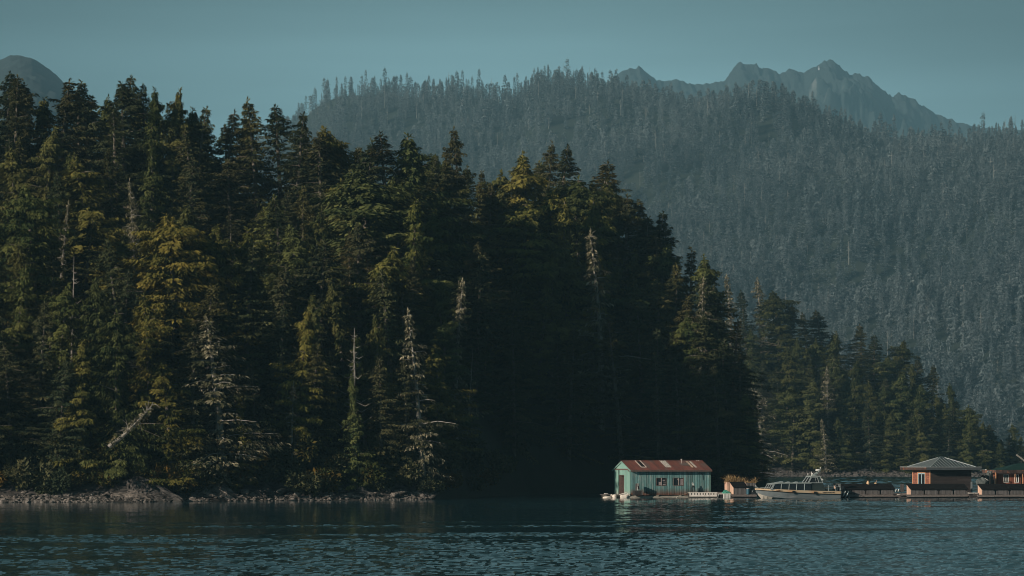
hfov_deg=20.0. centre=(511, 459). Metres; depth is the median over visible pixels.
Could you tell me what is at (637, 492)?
wooden crate
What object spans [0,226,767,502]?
headland ground
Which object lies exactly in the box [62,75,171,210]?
hemlock tree
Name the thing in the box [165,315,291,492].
lichen tree
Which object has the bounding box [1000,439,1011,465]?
cedar tree
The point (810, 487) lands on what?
passenger boat
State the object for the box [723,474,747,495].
planter
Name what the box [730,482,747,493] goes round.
dock box
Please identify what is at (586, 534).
water
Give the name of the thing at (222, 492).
rock outcrop
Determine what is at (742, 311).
hemlock tree
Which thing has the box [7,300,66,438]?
hemlock tree
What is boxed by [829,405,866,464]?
cedar tree
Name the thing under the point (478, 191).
hemlock tree
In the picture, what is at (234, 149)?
hemlock tree
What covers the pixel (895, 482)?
water
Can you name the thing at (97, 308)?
cedar tree
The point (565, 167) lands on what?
hemlock tree
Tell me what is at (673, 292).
hemlock tree
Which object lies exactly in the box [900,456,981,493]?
cabin
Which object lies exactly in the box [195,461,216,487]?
shore shrub
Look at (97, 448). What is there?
shore shrub
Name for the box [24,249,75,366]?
hemlock tree
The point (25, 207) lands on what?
cedar tree
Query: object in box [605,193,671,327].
hemlock tree
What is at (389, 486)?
shore shrub
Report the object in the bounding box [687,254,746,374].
cedar tree
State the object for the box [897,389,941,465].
cedar tree
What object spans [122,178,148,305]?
lichen tree
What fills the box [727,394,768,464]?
cedar tree
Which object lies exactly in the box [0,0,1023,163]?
sky
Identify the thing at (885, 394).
cedar tree
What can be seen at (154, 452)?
shore shrub
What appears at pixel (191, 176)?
hemlock tree
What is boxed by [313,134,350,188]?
cedar tree
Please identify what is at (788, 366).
cedar tree
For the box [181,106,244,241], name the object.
cedar tree
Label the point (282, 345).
hemlock tree
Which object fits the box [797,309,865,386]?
hemlock tree
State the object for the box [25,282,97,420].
cedar tree
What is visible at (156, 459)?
shore shrub
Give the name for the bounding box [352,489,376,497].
rock outcrop
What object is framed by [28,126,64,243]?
cedar tree
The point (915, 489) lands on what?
dock box
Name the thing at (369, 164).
hemlock tree
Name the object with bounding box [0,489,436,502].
shore gravel
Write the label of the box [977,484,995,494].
dock box
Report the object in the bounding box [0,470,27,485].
shore shrub
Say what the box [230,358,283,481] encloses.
hemlock tree
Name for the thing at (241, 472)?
shore shrub
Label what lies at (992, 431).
hemlock tree
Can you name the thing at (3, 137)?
hemlock tree
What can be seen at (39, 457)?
shore shrub
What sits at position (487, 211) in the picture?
hemlock tree
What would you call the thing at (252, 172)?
hemlock tree
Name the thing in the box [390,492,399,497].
boulder
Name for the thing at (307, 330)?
cedar tree
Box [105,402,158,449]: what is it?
fallen tree
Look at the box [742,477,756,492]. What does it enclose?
planter
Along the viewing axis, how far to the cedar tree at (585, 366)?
365.05 m
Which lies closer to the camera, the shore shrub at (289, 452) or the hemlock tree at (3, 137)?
the shore shrub at (289, 452)
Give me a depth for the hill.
2468.93 m
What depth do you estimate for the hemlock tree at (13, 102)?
340.47 m
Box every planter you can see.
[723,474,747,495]
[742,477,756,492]
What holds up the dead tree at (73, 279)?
on the headland ground at (554, 471)
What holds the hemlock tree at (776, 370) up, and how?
on the cove ground at (777, 466)
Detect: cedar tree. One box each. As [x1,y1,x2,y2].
[0,147,72,292]
[0,185,81,350]
[0,214,44,333]
[0,242,48,363]
[0,265,45,397]
[0,425,14,440]
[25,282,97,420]
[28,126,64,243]
[31,96,54,185]
[36,159,155,296]
[41,153,118,281]
[41,337,107,480]
[50,155,91,259]
[63,277,139,435]
[74,308,195,480]
[86,94,120,226]
[88,213,249,400]
[94,230,149,329]
[121,291,203,448]
[124,124,172,267]
[126,108,145,163]
[127,86,182,229]
[130,358,219,493]
[133,116,186,209]
[136,100,201,219]
[140,87,200,209]
[148,201,230,326]
[170,223,266,389]
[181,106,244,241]
[208,226,302,379]
[213,317,275,432]
[225,194,305,314]
[225,394,263,487]
[231,260,251,353]
[244,125,400,267]
[253,307,336,457]
[259,224,366,375]
[275,168,464,338]
[288,247,393,389]
[288,291,347,439]
[296,205,336,346]
[307,178,365,285]
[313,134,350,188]
[320,278,372,429]
[329,373,375,490]
[331,245,425,393]
[333,334,395,448]
[359,315,404,445]
[364,176,408,296]
[364,195,433,353]
[378,132,485,306]
[378,170,455,256]
[401,344,482,459]
[403,206,453,319]
[409,319,483,428]
[414,278,486,409]
[417,154,470,253]
[425,158,498,292]
[470,168,524,279]
[471,199,587,353]
[489,155,584,319]
[490,185,593,335]
[499,231,604,375]
[504,151,537,266]
[534,197,604,377]
[535,160,556,201]
[542,174,668,345]
[565,254,625,405]
[573,195,637,368]
[581,266,641,367]
[586,177,645,327]
[622,229,698,314]
[627,245,692,365]
[639,311,739,442]
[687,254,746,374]
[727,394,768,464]
[739,290,816,386]
[742,330,768,383]
[743,354,755,413]
[763,347,830,446]
[763,386,810,463]
[780,379,838,470]
[790,337,813,418]
[800,360,816,390]
[802,338,833,412]
[817,332,852,383]
[820,336,860,430]
[825,330,849,396]
[828,418,863,471]
[829,358,877,451]
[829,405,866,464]
[832,380,864,436]
[859,380,892,460]
[859,385,903,454]
[863,356,908,420]
[871,412,906,472]
[876,370,927,457]
[880,340,918,388]
[895,422,921,472]
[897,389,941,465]
[897,408,938,463]
[900,384,928,445]
[904,364,930,438]
[904,384,936,432]
[928,395,959,459]
[930,403,953,455]
[941,405,1013,467]
[946,383,961,438]
[946,398,961,435]
[955,422,980,472]
[970,416,991,464]
[974,422,991,470]
[989,441,1002,467]
[990,433,1004,456]
[993,444,1006,468]
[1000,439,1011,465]
[1006,424,1023,464]
[1011,436,1023,463]
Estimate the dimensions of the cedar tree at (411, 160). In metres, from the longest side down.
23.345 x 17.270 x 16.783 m
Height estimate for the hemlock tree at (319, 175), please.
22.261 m
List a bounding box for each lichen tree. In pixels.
[57,201,69,288]
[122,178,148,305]
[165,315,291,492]
[281,381,304,478]
[390,307,457,480]
[431,277,488,438]
[573,228,651,429]
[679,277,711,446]
[724,274,744,346]
[733,319,745,362]
[746,277,770,352]
[752,383,790,469]
[810,418,842,472]
[820,367,837,450]
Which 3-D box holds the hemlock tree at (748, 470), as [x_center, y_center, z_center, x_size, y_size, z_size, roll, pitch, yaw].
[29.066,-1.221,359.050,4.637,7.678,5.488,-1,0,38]
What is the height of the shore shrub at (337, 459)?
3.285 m
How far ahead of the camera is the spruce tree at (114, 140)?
339.06 m
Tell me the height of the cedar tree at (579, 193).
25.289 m
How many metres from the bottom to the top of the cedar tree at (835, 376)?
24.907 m
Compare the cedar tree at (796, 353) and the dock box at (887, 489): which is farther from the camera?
the cedar tree at (796, 353)
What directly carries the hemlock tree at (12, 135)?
on the headland ground at (554, 471)
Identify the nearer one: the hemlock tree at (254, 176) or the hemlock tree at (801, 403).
the hemlock tree at (254, 176)
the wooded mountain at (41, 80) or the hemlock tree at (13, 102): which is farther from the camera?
the wooded mountain at (41, 80)
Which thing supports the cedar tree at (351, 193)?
on the headland ground at (554, 471)
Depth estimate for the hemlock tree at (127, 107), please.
344.15 m
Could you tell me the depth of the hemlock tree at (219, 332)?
289.25 m
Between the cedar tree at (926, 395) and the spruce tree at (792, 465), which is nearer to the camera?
the spruce tree at (792, 465)
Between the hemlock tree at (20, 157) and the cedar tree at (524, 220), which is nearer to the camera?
the hemlock tree at (20, 157)
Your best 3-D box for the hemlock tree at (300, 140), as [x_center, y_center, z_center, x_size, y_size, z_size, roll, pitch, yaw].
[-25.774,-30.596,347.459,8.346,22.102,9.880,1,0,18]
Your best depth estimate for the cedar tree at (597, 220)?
377.29 m
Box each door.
[619,475,623,493]
[918,473,924,483]
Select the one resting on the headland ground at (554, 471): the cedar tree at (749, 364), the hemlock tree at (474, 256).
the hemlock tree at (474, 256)
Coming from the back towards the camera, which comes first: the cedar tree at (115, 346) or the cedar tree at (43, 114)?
the cedar tree at (43, 114)
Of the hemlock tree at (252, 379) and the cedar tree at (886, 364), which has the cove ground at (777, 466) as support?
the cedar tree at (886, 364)
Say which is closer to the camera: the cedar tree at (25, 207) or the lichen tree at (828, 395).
the cedar tree at (25, 207)
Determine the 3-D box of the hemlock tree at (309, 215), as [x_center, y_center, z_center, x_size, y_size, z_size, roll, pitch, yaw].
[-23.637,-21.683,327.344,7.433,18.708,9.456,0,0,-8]
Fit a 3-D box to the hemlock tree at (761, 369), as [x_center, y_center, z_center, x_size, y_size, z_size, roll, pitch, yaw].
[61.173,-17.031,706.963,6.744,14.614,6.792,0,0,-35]
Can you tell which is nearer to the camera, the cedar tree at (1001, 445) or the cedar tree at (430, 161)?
the cedar tree at (430, 161)
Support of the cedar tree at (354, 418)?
on the headland ground at (554, 471)
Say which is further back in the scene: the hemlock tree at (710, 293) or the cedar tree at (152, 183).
the hemlock tree at (710, 293)
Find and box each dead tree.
[71,265,81,357]
[332,328,368,455]
[464,353,475,434]
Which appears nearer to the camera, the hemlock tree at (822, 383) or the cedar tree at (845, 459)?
the cedar tree at (845, 459)
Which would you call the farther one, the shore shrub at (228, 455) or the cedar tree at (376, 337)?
the cedar tree at (376, 337)
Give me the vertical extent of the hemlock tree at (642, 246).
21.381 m
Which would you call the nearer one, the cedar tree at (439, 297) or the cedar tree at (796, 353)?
the cedar tree at (439, 297)
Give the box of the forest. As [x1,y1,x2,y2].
[233,57,1023,445]
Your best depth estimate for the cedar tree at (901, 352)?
734.01 m
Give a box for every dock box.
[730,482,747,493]
[834,484,851,494]
[848,484,866,494]
[863,484,880,494]
[878,484,894,494]
[906,484,924,494]
[921,484,939,494]
[936,484,953,494]
[950,484,968,494]
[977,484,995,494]
[992,484,1010,494]
[1007,484,1023,494]
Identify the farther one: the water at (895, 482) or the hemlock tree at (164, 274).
the water at (895, 482)
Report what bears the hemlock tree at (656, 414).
on the headland ground at (554, 471)
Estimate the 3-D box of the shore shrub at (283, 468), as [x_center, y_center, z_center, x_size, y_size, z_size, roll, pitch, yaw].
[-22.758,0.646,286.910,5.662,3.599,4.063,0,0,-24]
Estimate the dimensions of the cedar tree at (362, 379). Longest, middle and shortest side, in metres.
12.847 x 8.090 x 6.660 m
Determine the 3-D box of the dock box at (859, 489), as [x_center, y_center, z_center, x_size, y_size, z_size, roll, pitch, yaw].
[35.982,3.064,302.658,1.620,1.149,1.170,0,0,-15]
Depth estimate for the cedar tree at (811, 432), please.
682.49 m
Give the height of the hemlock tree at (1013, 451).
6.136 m
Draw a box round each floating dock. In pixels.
[730,494,756,497]
[841,494,906,497]
[898,494,967,497]
[973,494,1023,497]
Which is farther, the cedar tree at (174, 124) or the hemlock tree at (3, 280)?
the cedar tree at (174, 124)
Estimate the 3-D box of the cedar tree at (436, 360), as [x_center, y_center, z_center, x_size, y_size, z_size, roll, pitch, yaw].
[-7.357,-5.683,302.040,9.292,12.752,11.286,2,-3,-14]
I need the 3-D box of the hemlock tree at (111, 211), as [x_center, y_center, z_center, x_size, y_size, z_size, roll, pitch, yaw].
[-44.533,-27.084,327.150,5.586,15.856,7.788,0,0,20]
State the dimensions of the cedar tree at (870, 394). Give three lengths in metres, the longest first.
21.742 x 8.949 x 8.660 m
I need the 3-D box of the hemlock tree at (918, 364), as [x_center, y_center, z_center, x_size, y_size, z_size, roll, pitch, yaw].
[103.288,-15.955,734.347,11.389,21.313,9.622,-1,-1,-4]
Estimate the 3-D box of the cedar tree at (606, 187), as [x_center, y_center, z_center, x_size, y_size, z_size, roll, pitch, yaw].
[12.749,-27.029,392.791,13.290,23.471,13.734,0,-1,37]
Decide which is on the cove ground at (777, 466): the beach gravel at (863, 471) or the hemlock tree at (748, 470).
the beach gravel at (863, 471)
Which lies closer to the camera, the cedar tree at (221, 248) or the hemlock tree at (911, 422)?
the cedar tree at (221, 248)
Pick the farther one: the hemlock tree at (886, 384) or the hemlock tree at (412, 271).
the hemlock tree at (886, 384)
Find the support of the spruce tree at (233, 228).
on the headland ground at (554, 471)
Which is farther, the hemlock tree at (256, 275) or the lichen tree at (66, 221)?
the lichen tree at (66, 221)
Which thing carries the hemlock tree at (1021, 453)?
on the cove ground at (777, 466)
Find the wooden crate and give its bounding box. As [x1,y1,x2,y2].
[633,490,642,494]
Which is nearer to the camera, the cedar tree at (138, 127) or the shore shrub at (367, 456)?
the shore shrub at (367, 456)
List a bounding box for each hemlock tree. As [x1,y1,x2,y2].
[0,71,71,204]
[0,74,65,199]
[0,105,56,197]
[0,127,11,217]
[0,137,49,263]
[0,264,27,366]
[0,302,32,424]
[0,343,71,476]
[2,82,43,201]
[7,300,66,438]
[10,360,91,478]
[19,77,108,219]
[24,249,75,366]
[40,218,123,338]
[42,172,93,283]
[49,106,84,169]
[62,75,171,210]
[62,79,127,227]
[78,238,147,375]
[80,95,100,144]
[85,81,196,231]
[91,269,153,425]
[95,149,145,258]
[138,218,196,346]
[156,207,182,301]
[156,331,232,490]
[159,297,201,425]
[167,127,214,273]
[168,106,221,235]
[170,285,253,446]
[174,155,210,293]
[175,283,244,435]
[195,158,261,285]
[197,109,259,243]
[203,138,222,211]
[208,124,251,212]
[218,103,315,226]
[218,115,258,241]
[219,242,297,398]
[223,96,292,258]
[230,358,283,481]
[236,137,272,231]
[239,193,306,348]
[248,264,342,428]
[254,240,400,417]
[255,304,295,447]
[259,190,301,260]
[275,111,316,244]
[280,131,360,251]
[281,127,311,202]
[286,343,344,467]
[291,185,335,279]
[333,232,374,357]
[335,204,361,314]
[335,223,426,371]
[336,138,393,259]
[347,147,371,176]
[352,356,412,483]
[360,269,429,432]
[364,213,453,350]
[366,263,433,403]
[375,358,436,472]
[396,259,430,366]
[419,249,495,368]
[423,155,475,290]
[435,126,501,309]
[448,254,512,409]
[449,231,472,335]
[450,242,525,382]
[462,164,484,286]
[463,170,495,272]
[468,184,505,313]
[514,139,563,258]
[534,183,551,204]
[553,143,593,222]
[570,159,645,270]
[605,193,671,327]
[619,216,695,350]
[620,199,672,304]
[625,351,680,459]
[635,263,692,403]
[649,210,695,323]
[659,296,714,438]
[673,274,749,388]
[673,364,759,489]
[674,314,753,426]
[675,283,801,417]
[695,338,757,429]
[728,355,766,441]
[735,290,761,362]
[735,422,772,477]
[745,429,774,479]
[750,451,774,481]
[753,361,773,414]
[764,368,782,424]
[769,304,807,382]
[784,393,812,464]
[794,312,819,381]
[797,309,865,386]
[804,372,826,426]
[805,375,835,431]
[808,410,839,464]
[842,324,876,401]
[858,403,891,472]
[861,335,891,403]
[869,377,890,432]
[904,413,914,456]
[906,355,934,415]
[925,365,945,444]
[930,413,969,463]
[945,406,957,460]
[954,422,976,458]
[970,428,1012,468]
[977,427,993,467]
[987,424,1004,466]
[1004,435,1016,464]
[1011,445,1016,464]
[1014,444,1023,462]
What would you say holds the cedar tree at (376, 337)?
on the headland ground at (554, 471)
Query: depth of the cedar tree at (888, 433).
684.50 m
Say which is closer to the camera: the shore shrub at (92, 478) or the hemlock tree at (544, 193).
the shore shrub at (92, 478)
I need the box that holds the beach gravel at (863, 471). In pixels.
[760,468,985,476]
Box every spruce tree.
[0,139,13,219]
[62,89,100,210]
[87,108,149,242]
[127,83,165,228]
[209,212,243,309]
[357,130,459,300]
[430,276,501,416]
[570,285,635,391]
[618,234,732,390]
[669,246,697,374]
[717,319,754,425]
[749,393,774,462]
[779,412,809,471]
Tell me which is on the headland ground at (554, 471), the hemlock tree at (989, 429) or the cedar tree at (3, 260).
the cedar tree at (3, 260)
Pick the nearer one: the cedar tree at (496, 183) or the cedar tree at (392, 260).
the cedar tree at (392, 260)
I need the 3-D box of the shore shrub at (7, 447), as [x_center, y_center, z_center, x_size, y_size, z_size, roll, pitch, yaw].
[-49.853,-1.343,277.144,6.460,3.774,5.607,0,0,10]
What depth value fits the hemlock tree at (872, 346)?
730.99 m
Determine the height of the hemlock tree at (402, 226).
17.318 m
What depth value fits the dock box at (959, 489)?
302.43 m
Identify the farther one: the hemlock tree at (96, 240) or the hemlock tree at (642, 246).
the hemlock tree at (642, 246)
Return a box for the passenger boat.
[755,467,848,498]
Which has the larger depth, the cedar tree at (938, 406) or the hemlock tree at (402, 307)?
the cedar tree at (938, 406)
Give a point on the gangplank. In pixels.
(971, 495)
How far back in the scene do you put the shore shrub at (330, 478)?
287.16 m
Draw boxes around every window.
[656,478,665,485]
[673,478,683,485]
[1003,474,1008,481]
[1014,474,1018,482]
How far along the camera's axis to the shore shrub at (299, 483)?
284.66 m
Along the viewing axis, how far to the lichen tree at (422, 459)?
293.31 m
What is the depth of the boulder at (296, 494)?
283.96 m
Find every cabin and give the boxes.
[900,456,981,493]
[983,463,1023,483]
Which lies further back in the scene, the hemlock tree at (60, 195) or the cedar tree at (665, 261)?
the cedar tree at (665, 261)
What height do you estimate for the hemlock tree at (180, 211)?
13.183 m
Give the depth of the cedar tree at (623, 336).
380.75 m
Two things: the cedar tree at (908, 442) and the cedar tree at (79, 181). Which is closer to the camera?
the cedar tree at (79, 181)
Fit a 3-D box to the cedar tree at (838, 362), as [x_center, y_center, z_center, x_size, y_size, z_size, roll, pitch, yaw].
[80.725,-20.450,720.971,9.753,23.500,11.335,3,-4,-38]
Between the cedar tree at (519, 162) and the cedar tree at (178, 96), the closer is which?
the cedar tree at (178, 96)
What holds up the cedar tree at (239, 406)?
on the headland ground at (554, 471)
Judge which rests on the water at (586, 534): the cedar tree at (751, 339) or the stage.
the stage
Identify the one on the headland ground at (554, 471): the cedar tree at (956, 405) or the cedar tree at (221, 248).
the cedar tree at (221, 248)
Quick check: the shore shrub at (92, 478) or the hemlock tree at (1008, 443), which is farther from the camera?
the hemlock tree at (1008, 443)
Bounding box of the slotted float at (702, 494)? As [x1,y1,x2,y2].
[688,492,716,497]
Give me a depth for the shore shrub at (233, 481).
282.03 m
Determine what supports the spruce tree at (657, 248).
on the headland ground at (554, 471)
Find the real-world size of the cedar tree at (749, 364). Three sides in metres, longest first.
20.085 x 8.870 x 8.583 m
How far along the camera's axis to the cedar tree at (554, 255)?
366.41 m
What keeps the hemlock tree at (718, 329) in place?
on the headland ground at (554, 471)
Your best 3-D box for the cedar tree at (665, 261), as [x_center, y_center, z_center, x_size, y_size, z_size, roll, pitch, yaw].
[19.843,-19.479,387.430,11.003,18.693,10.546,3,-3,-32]
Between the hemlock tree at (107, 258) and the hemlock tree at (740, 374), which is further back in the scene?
the hemlock tree at (740, 374)
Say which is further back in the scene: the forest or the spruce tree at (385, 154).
the forest
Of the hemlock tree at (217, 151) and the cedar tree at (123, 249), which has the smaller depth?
the cedar tree at (123, 249)
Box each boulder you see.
[276,488,289,495]
[293,492,300,497]
[379,487,390,493]
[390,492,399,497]
[393,490,406,494]
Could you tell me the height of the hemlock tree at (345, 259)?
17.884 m
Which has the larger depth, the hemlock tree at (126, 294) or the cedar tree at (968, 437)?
the cedar tree at (968, 437)
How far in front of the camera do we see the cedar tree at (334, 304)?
300.32 m
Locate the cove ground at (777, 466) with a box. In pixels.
[696,361,992,476]
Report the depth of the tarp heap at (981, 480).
306.26 m
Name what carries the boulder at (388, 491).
on the headland ground at (554, 471)
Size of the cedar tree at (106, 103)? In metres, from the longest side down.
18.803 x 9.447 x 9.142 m
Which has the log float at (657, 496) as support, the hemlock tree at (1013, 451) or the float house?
the float house
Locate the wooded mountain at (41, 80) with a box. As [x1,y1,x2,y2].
[0,55,129,168]
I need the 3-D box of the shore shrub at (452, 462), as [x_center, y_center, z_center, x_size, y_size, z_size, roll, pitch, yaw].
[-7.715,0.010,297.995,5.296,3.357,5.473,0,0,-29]
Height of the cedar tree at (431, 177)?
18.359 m
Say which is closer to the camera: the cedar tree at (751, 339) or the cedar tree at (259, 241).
the cedar tree at (259, 241)
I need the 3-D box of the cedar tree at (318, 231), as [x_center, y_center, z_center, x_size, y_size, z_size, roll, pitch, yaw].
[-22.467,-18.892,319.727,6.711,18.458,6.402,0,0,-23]
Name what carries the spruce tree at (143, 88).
on the headland ground at (554, 471)
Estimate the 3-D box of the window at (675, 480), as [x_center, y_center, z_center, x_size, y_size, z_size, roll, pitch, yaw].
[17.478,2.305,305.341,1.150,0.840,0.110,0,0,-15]
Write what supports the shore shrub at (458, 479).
on the headland ground at (554, 471)
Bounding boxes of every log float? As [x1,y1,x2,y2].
[600,494,623,497]
[629,495,687,497]
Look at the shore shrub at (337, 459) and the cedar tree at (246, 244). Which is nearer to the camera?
the shore shrub at (337, 459)
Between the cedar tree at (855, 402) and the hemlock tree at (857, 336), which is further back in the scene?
the hemlock tree at (857, 336)
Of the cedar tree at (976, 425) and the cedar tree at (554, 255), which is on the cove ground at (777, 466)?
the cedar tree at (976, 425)
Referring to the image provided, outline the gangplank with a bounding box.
[968,493,977,497]
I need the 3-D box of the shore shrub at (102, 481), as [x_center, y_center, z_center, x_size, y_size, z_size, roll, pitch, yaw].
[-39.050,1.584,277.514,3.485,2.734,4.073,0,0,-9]
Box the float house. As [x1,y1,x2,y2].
[612,459,711,494]
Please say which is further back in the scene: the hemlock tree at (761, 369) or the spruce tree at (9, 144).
the hemlock tree at (761, 369)
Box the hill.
[202,86,1023,459]
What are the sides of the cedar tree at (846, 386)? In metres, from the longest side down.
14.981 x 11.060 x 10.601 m
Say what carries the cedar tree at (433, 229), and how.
on the headland ground at (554, 471)
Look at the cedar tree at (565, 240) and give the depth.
370.48 m
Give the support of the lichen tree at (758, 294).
on the cove ground at (777, 466)
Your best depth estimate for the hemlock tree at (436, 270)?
329.90 m
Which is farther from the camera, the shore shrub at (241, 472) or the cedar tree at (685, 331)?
the cedar tree at (685, 331)
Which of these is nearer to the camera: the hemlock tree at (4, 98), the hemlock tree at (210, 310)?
the hemlock tree at (210, 310)
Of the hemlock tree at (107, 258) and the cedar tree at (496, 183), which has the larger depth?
the cedar tree at (496, 183)
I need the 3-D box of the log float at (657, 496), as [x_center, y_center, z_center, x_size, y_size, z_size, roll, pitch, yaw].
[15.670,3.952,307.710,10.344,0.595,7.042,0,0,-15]
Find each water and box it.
[0,491,1023,575]
[766,476,980,490]
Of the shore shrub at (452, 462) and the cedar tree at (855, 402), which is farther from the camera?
the cedar tree at (855, 402)
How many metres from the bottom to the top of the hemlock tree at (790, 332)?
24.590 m
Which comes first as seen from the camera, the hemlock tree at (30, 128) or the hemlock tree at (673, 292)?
the hemlock tree at (30, 128)
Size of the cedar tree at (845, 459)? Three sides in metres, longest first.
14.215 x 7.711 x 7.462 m
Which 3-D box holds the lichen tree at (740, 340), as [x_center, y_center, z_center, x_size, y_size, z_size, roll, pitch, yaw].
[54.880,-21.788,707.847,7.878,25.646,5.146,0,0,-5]
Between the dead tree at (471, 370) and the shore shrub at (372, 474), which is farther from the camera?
the dead tree at (471, 370)
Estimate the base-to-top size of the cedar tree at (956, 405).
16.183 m
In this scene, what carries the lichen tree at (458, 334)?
on the headland ground at (554, 471)
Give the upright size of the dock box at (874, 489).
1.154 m
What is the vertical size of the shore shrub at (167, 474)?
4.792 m
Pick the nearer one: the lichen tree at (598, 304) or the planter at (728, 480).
the planter at (728, 480)
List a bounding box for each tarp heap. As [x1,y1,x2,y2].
[976,477,987,485]
[985,471,993,483]
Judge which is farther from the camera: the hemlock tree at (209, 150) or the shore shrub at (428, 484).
the hemlock tree at (209, 150)
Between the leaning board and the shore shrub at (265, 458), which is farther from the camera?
the leaning board
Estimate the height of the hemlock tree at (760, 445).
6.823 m
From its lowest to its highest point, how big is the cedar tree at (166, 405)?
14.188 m
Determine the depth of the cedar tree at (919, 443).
682.57 m
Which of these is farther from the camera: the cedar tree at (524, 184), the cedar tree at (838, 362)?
the cedar tree at (838, 362)
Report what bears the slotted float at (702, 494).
on the water at (586, 534)
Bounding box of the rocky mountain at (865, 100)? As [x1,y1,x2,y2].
[605,59,1023,147]
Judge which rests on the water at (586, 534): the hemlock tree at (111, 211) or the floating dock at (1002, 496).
the floating dock at (1002, 496)
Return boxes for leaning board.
[900,484,903,492]
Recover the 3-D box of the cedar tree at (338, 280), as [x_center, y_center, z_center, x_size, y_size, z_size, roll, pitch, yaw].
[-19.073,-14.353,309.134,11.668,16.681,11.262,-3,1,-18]
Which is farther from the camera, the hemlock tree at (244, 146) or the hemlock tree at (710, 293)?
the hemlock tree at (710, 293)
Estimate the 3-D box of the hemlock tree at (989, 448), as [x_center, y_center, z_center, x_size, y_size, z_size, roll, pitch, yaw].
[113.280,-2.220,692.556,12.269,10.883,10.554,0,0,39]
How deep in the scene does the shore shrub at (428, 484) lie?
291.94 m
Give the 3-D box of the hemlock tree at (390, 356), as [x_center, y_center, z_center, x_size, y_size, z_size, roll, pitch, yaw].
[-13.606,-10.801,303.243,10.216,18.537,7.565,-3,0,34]
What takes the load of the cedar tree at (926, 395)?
on the cove ground at (777, 466)
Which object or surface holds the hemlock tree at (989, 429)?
on the cove ground at (777, 466)
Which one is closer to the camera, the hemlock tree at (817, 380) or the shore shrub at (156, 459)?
the shore shrub at (156, 459)
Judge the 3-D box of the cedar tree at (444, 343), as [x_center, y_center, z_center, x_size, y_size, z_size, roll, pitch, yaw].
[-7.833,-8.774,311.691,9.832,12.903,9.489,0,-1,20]
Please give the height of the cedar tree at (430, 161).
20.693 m
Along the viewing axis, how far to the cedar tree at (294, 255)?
308.57 m
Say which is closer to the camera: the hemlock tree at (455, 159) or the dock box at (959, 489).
the dock box at (959, 489)
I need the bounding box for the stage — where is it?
[717,493,729,497]
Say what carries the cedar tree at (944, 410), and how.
on the cove ground at (777, 466)
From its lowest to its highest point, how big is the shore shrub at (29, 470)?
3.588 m
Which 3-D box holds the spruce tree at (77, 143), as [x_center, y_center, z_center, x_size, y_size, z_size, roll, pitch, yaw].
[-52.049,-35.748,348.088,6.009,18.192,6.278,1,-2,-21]
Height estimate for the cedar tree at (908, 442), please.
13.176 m
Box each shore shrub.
[0,427,23,462]
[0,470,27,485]
[0,471,9,486]
[3,456,53,490]
[15,431,67,461]
[20,432,80,470]
[28,469,71,494]
[59,471,88,486]
[71,432,135,467]
[83,468,103,482]
[89,463,119,487]
[128,438,165,461]
[144,455,176,467]
[148,450,196,494]
[195,431,251,476]
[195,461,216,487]
[213,472,244,492]
[227,428,270,476]
[227,462,251,478]
[258,453,307,484]
[262,446,287,462]
[268,431,324,462]
[274,439,310,467]
[284,471,324,496]
[301,454,346,492]
[315,450,357,480]
[345,460,389,491]
[357,443,383,464]
[368,473,394,490]
[375,440,410,468]
[378,458,423,486]
[388,440,426,464]
[416,475,446,494]
[425,444,464,475]
[440,470,464,489]
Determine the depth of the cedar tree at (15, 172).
317.21 m
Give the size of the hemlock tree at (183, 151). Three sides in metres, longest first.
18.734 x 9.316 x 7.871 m
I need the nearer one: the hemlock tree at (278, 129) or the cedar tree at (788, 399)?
the hemlock tree at (278, 129)
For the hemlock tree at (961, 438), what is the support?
on the cove ground at (777, 466)
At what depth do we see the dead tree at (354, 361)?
291.50 m
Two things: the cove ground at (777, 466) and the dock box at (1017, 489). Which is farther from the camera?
the cove ground at (777, 466)
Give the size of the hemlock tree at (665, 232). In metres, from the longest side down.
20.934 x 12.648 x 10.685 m
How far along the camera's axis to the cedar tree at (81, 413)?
276.57 m
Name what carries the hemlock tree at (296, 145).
on the headland ground at (554, 471)
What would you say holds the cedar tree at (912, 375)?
on the cove ground at (777, 466)
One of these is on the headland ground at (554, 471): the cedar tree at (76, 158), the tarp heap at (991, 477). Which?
the cedar tree at (76, 158)
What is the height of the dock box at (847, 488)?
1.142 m
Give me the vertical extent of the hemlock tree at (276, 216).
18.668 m
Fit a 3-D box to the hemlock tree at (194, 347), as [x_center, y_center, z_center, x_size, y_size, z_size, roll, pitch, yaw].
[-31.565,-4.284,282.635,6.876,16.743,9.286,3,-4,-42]
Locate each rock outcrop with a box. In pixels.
[110,490,152,501]
[111,476,186,501]
[191,483,238,499]
[254,487,276,498]
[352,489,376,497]
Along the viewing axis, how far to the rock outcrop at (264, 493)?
283.10 m
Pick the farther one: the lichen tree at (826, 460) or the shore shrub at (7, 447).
the lichen tree at (826, 460)
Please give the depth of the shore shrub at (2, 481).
274.07 m
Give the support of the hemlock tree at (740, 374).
on the headland ground at (554, 471)
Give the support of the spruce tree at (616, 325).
on the headland ground at (554, 471)
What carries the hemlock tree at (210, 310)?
on the headland ground at (554, 471)
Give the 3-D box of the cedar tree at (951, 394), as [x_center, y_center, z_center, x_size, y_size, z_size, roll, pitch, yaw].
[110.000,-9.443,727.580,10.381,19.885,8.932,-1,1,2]
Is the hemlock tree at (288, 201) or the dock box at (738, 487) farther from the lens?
the hemlock tree at (288, 201)
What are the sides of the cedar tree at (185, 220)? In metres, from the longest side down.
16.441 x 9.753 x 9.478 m
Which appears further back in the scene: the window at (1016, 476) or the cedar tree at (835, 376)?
the cedar tree at (835, 376)
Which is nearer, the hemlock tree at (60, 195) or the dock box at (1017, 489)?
the dock box at (1017, 489)
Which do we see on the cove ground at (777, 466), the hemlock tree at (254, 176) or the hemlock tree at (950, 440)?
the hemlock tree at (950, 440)
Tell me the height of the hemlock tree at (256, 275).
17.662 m
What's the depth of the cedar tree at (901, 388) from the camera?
695.45 m

